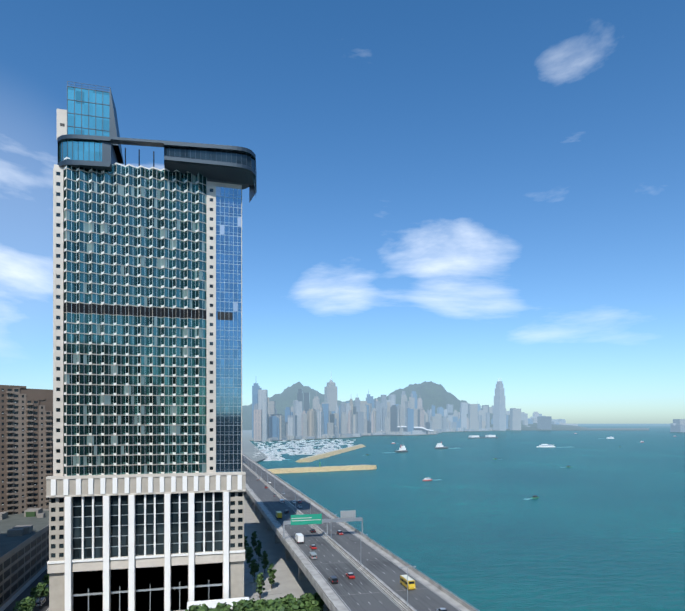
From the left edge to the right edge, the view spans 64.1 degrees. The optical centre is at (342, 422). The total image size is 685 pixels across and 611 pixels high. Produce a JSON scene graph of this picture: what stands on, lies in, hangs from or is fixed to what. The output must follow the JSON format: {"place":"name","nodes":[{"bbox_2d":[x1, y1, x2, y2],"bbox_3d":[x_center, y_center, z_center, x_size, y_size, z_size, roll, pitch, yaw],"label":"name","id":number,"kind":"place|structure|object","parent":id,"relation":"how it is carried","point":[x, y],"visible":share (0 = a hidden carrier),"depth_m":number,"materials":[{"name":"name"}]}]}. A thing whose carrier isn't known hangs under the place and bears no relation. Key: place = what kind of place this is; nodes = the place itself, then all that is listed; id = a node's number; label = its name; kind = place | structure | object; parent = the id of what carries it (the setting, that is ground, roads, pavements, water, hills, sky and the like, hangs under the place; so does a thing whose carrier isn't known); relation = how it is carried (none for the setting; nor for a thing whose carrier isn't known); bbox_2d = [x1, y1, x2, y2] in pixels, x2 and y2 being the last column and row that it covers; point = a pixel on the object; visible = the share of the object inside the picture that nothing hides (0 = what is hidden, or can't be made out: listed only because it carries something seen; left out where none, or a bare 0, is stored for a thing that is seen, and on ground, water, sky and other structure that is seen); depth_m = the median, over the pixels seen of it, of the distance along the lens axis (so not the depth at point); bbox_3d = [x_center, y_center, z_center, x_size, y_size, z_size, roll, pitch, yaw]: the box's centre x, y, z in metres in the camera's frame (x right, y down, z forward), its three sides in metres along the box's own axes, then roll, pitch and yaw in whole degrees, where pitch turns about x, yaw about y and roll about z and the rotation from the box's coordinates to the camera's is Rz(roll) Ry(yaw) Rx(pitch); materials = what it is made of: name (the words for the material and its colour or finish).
{"place":"outdoors","nodes":[
{"label":"outdoors","id":0,"kind":"place"},
{"bbox_2d":[46,81,256,610],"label":"hotel tower","id":1,"kind":"structure","parent":0,"point":[145,485],"depth_m":181.80,"materials":[{"name":"glass"}]},
{"bbox_2d":[0,491,329,610],"bbox_3d":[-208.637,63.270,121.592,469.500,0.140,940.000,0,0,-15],"label":"plaza ground","id":2,"kind":"structure","parent":0,"point":[287,581],"depth_m":228.56,"materials":[{"name":"concrete"}]},
{"bbox_2d":[0,508,48,607],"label":"low-rise building","id":3,"kind":"structure","parent":2,"relation":"on","point":[24,548],"depth_m":225.22,"materials":[{"name":"concrete"}]},
{"bbox_2d":[0,385,52,514],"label":"housing estate","id":4,"kind":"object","parent":2,"relation":"on","point":[26,442],"visible":0.5,"depth_m":286.94,"materials":[{"name":"brown concrete"}]},
{"bbox_2d":[36,597,45,605],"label":"street car","id":5,"kind":"object","parent":2,"relation":"on","point":[42,600],"visible":0.85,"depth_m":189.12,"materials":[{"name":"black paint"}]},
{"bbox_2d":[13,531,324,610],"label":"street trees","id":6,"kind":"object","parent":2,"relation":"on","point":[307,602],"visible":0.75,"depth_m":171.40,"materials":[{"name":"green plant"}]},
{"bbox_2d":[187,549,281,608],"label":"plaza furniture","id":7,"kind":"object","parent":2,"relation":"on","point":[211,603],"visible":0.42,"depth_m":180.23,"materials":[{"name":"concrete"}]},
{"bbox_2d":[0,0,684,423],"label":"sky","id":8,"kind":"structure","parent":0,"point":[461,196],"materials":[{"name":"blue"}]},
{"bbox_2d":[242,430,506,462],"bbox_3d":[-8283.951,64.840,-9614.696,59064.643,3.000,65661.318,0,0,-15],"label":"shoreline land","id":9,"kind":"structure","parent":0,"point":[249,450],"depth_m":1685.38,"materials":[{"name":"concrete"}]},
{"bbox_2d":[242,454,479,610],"bbox_3d":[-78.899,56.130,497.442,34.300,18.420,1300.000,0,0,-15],"label":"elevated highway","id":10,"kind":"structure","parent":9,"relation":"on","point":[374,584],"depth_m":190.80,"materials":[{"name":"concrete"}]},
{"bbox_2d":[276,511,281,518],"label":"bus","id":11,"kind":"object","parent":10,"relation":"on","point":[279,514],"visible":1,"depth_m":273.77,"materials":[{"name":"yellow paint"}]},
{"bbox_2d":[295,533,303,543],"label":"truck","id":12,"kind":"object","parent":10,"relation":"on","point":[299,537],"visible":1,"depth_m":218.42,"materials":[{"name":"white paint"}]},
{"bbox_2d":[309,552,316,558],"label":"car","id":13,"kind":"object","parent":10,"relation":"on","point":[312,555],"visible":1,"depth_m":192.96,"materials":[{"name":"grey paint"}]},
{"bbox_2d":[283,510,362,538],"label":"sign gantry","id":14,"kind":"object","parent":10,"relation":"on","point":[345,516],"visible":0.98,"depth_m":228.25,"materials":[{"name":"silver metal"}]},
{"bbox_2d":[242,453,415,604],"bbox_3d":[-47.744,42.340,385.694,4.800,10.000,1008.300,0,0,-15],"label":"street lights","id":15,"kind":"object","parent":10,"relation":"on","point":[354,535],"visible":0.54,"depth_m":223.36,"materials":[{"name":"silver metal"}]},
{"bbox_2d":[328,576,337,583],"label":"car","id":16,"kind":"object","parent":10,"relation":"on","point":[333,579],"visible":1,"depth_m":164.13,"materials":[{"name":"black paint"}]},
{"bbox_2d":[345,573,354,578],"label":"taxi","id":17,"kind":"object","parent":10,"relation":"on","point":[349,575],"visible":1,"depth_m":169.81,"materials":[{"name":"red paint"}]},
{"bbox_2d":[400,575,415,589],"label":"minibus","id":18,"kind":"object","parent":10,"relation":"on","point":[411,581],"visible":0.9,"depth_m":159.43,"materials":[{"name":"yellow paint"}]},
{"bbox_2d":[252,378,684,440],"bbox_3d":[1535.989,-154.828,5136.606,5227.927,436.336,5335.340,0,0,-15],"label":"distant skyline","id":19,"kind":"structure","parent":9,"relation":"on","point":[328,417],"depth_m":3110.68,"materials":[{"name":"white concrete"}]},
{"bbox_2d":[242,381,648,429],"bbox_3d":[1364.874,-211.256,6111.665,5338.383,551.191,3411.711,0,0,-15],"label":"mountains","id":20,"kind":"structure","parent":0,"point":[430,393],"depth_m":5671.84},
{"bbox_2d":[250,424,684,610],"bbox_3d":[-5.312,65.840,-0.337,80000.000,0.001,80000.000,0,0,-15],"label":"harbour water","id":21,"kind":"structure","parent":0,"point":[598,524],"depth_m":420.89,"materials":[{"name":"teal liquid"}]},
{"bbox_2d":[254,436,353,460],"bbox_3d":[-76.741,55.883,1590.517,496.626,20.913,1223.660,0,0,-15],"label":"moored boats","id":22,"kind":"object","parent":21,"relation":"on","point":[271,456],"visible":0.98,"depth_m":1367.15,"materials":[{"name":"grey"}]},
{"bbox_2d":[267,444,376,473],"bbox_3d":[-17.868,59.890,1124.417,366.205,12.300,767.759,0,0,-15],"label":"breakwaters","id":23,"kind":"object","parent":21,"relation":"on","point":[319,468],"visible":0.96,"depth_m":763.12,"materials":[{"name":"beige"}]},
{"bbox_2d":[386,446,407,452],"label":"tug boat","id":24,"kind":"object","parent":21,"relation":"on","point":[402,449],"visible":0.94,"depth_m":1229.69,"materials":[{"name":"white"}]},
{"bbox_2d":[434,442,447,448],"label":"tug boat","id":25,"kind":"object","parent":21,"relation":"on","point":[439,445],"visible":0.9,"depth_m":1394.82,"materials":[{"name":"white"}]},
{"bbox_2d":[468,432,497,437],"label":"ferries","id":26,"kind":"object","parent":21,"relation":"on","point":[486,436],"visible":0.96,"depth_m":2356.55,"materials":[{"name":"white"}]},
{"bbox_2d":[537,444,554,446],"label":"ferry boat","id":27,"kind":"object","parent":21,"relation":"on","point":[544,445],"visible":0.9,"depth_m":1478.04,"materials":[{"name":"white"}]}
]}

